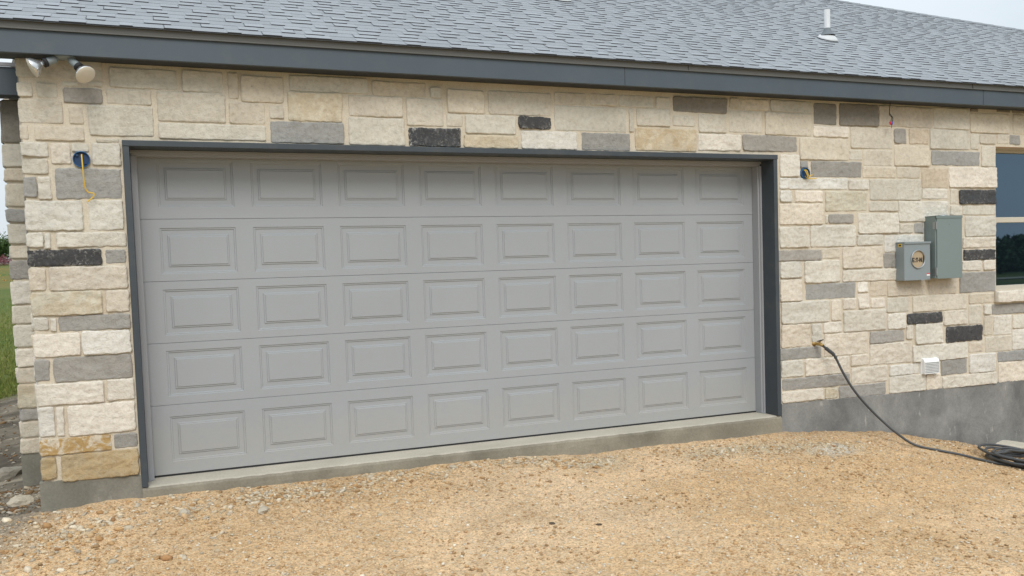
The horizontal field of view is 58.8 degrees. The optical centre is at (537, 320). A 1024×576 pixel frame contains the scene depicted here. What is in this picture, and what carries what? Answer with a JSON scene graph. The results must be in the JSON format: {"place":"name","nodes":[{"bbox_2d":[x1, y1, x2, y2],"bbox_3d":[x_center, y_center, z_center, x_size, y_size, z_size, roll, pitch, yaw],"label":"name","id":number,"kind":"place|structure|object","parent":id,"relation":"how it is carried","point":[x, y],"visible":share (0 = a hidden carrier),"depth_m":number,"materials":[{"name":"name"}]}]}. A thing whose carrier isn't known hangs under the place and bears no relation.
{"place":"outdoors","nodes":[
{"label":"outdoors","id":0,"kind":"place"},
{"bbox_2d":[0,299,18,398],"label":"grass","id":1,"kind":"structure","parent":0,"point":[7,393],"depth_m":18.57,"materials":[{"name":"green plant"}]},
{"bbox_2d":[0,263,40,517],"bbox_3d":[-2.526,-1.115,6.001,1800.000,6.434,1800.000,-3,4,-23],"label":"ground","id":2,"kind":"structure","parent":0,"point":[5,296],"depth_m":10.08,"materials":[{"name":"green plant"}]},
{"bbox_2d":[0,255,11,265],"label":"flowering shrub","id":3,"kind":"object","parent":2,"relation":"on","point":[5,260],"visible":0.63,"depth_m":126.89,"materials":[{"name":"pink plant"}]},
{"bbox_2d":[0,231,11,259],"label":"tree","id":4,"kind":"object","parent":2,"relation":"on","point":[4,247],"visible":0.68,"depth_m":135.05,"materials":[{"name":"green plant"}]},
{"bbox_2d":[0,466,21,480],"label":"rock","id":5,"kind":"object","parent":2,"relation":"on","point":[6,473],"visible":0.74,"depth_m":6.97,"materials":[{"name":"grey stone"}]},
{"bbox_2d":[0,394,40,516],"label":"rubble","id":6,"kind":"object","parent":2,"relation":"on","point":[16,509],"visible":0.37,"depth_m":6.32,"materials":[{"name":"stone"}]},
{"bbox_2d":[6,495,37,506],"bbox_3d":[-3.420,1.210,6.027,0.176,0.099,0.120,-3,3,-19],"label":"rock","id":7,"kind":"object","parent":2,"relation":"on","point":[16,500],"visible":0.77,"depth_m":5.99,"materials":[{"name":"beige stone"}]},
{"bbox_2d":[0,0,1023,511],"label":"house","id":8,"kind":"structure","parent":2,"relation":"on","point":[298,240],"depth_m":6.86,"materials":[{"name":"stone"}]},
{"bbox_2d":[26,55,94,82],"bbox_3d":[-2.845,-1.503,5.426,0.369,0.167,0.203,-3,4,-23],"label":"floodlight","id":9,"kind":"object","parent":8,"relation":"attached to","point":[84,74],"visible":1,"depth_m":5.40,"materials":[{"name":"white"}]},
{"bbox_2d":[72,151,94,201],"bbox_3d":[-2.799,-0.884,5.603,0.114,0.316,0.070,-3,4,-23],"label":"junction box","id":10,"kind":"object","parent":8,"relation":"attached to","point":[81,159],"visible":1,"depth_m":5.61,"materials":[{"name":"blue plastic"}]},
{"bbox_2d":[136,157,755,477],"bbox_3d":[-0.355,-0.167,6.983,4.980,2.200,0.050,-3,4,-23],"label":"garage door","id":11,"kind":"structure","parent":8,"relation":"in","point":[296,310],"depth_m":6.77,"materials":[{"name":"grey metal"}]},
{"bbox_2d":[800,168,816,178],"bbox_3d":[2.314,-1.252,7.750,0.144,0.098,0.054,-3,4,-23],"label":"junction box","id":12,"kind":"object","parent":8,"relation":"attached to","point":[804,173],"visible":1,"depth_m":7.74,"materials":[{"name":"blue plastic"}]},
{"bbox_2d":[812,339,823,346],"bbox_3d":[2.426,0.196,7.827,0.060,0.067,0.103,-3,4,-23],"label":"hose tap","id":13,"kind":"object","parent":8,"relation":"attached to","point":[818,343],"visible":1,"depth_m":7.81,"materials":[{"name":"gold metal"}]},
{"bbox_2d":[817,9,837,40],"bbox_3d":[2.945,-2.970,9.202,0.210,0.350,0.190,-3,4,-23],"label":"vent pipe","id":14,"kind":"object","parent":8,"relation":"on","point":[827,33],"visible":0.97,"depth_m":9.17,"materials":[{"name":"plastic"}]},
{"bbox_2d":[889,102,892,127],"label":"hanging wires","id":15,"kind":"object","parent":8,"relation":"hanging from","point":[890,123],"visible":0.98,"depth_m":7.99,"materials":[{"name":"red rubber"}]},
{"bbox_2d":[895,241,930,280],"bbox_3d":[3.392,-0.531,8.192,0.314,0.349,0.126,-3,4,-23],"label":"electric meter box","id":16,"kind":"object","parent":8,"relation":"attached to","point":[912,260],"visible":1,"depth_m":8.14,"materials":[{"name":"grey metal"}]},
{"bbox_2d":[920,357,939,373],"bbox_3d":[3.619,0.420,8.362,0.188,0.148,0.060,-3,4,-23],"label":"wall vent","id":17,"kind":"object","parent":8,"relation":"attached to","point":[929,365],"depth_m":8.34,"materials":[{"name":"white plastic"}]},
{"bbox_2d":[924,215,962,278],"bbox_3d":[3.718,-0.673,8.310,0.321,0.580,0.150,-3,4,-23],"label":"breaker panel","id":18,"kind":"object","parent":8,"relation":"attached to","point":[943,234],"visible":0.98,"depth_m":8.24,"materials":[{"name":"grey metal"}]},
{"bbox_2d":[936,218,961,278],"bbox_3d":[3.750,-0.657,8.254,0.304,0.551,0.010,-3,4,-23],"label":"door","id":19,"kind":"structure","parent":18,"relation":"in","point":[949,230],"depth_m":8.25,"materials":[{"name":"grey metal"}]},
{"bbox_2d":[994,147,1023,302],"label":"window","id":20,"kind":"structure","parent":8,"relation":"in","point":[1009,163],"depth_m":8.90,"materials":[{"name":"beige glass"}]},
{"bbox_2d":[0,431,1023,575],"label":"gravel driveway","id":21,"kind":"structure","parent":0,"point":[858,500],"depth_m":5.59,"materials":[{"name":"beige gravel"}]},
{"bbox_2d":[178,509,190,516],"bbox_3d":[-2.154,1.178,5.539,0.076,0.056,0.078,-1,3,16],"label":"rock","id":22,"kind":"object","parent":21,"relation":"on","point":[185,511],"visible":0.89,"depth_m":5.52,"materials":[{"name":"beige stone"}]},
{"bbox_2d":[257,506,268,513],"bbox_3d":[-1.705,1.184,5.642,0.067,0.050,0.088,-2,3,-6],"label":"rock","id":23,"kind":"object","parent":21,"relation":"on","point":[262,510],"visible":1,"depth_m":5.62,"materials":[{"name":"beige stone"}]},
{"bbox_2d":[822,345,1023,468],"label":"garden hose","id":24,"kind":"object","parent":21,"relation":"on","point":[1003,452],"visible":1,"depth_m":7.77,"materials":[{"name":"grey rubber"}]},
{"bbox_2d":[996,440,1023,448],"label":"spilled concrete","id":25,"kind":"object","parent":21,"relation":"on","point":[1013,443],"visible":0.34,"depth_m":8.72,"materials":[{"name":"white concrete"}]},
{"bbox_2d":[0,0,1023,263],"label":"sky","id":26,"kind":"structure","parent":0,"point":[1006,13],"materials":[{"name":"white"}]}
]}

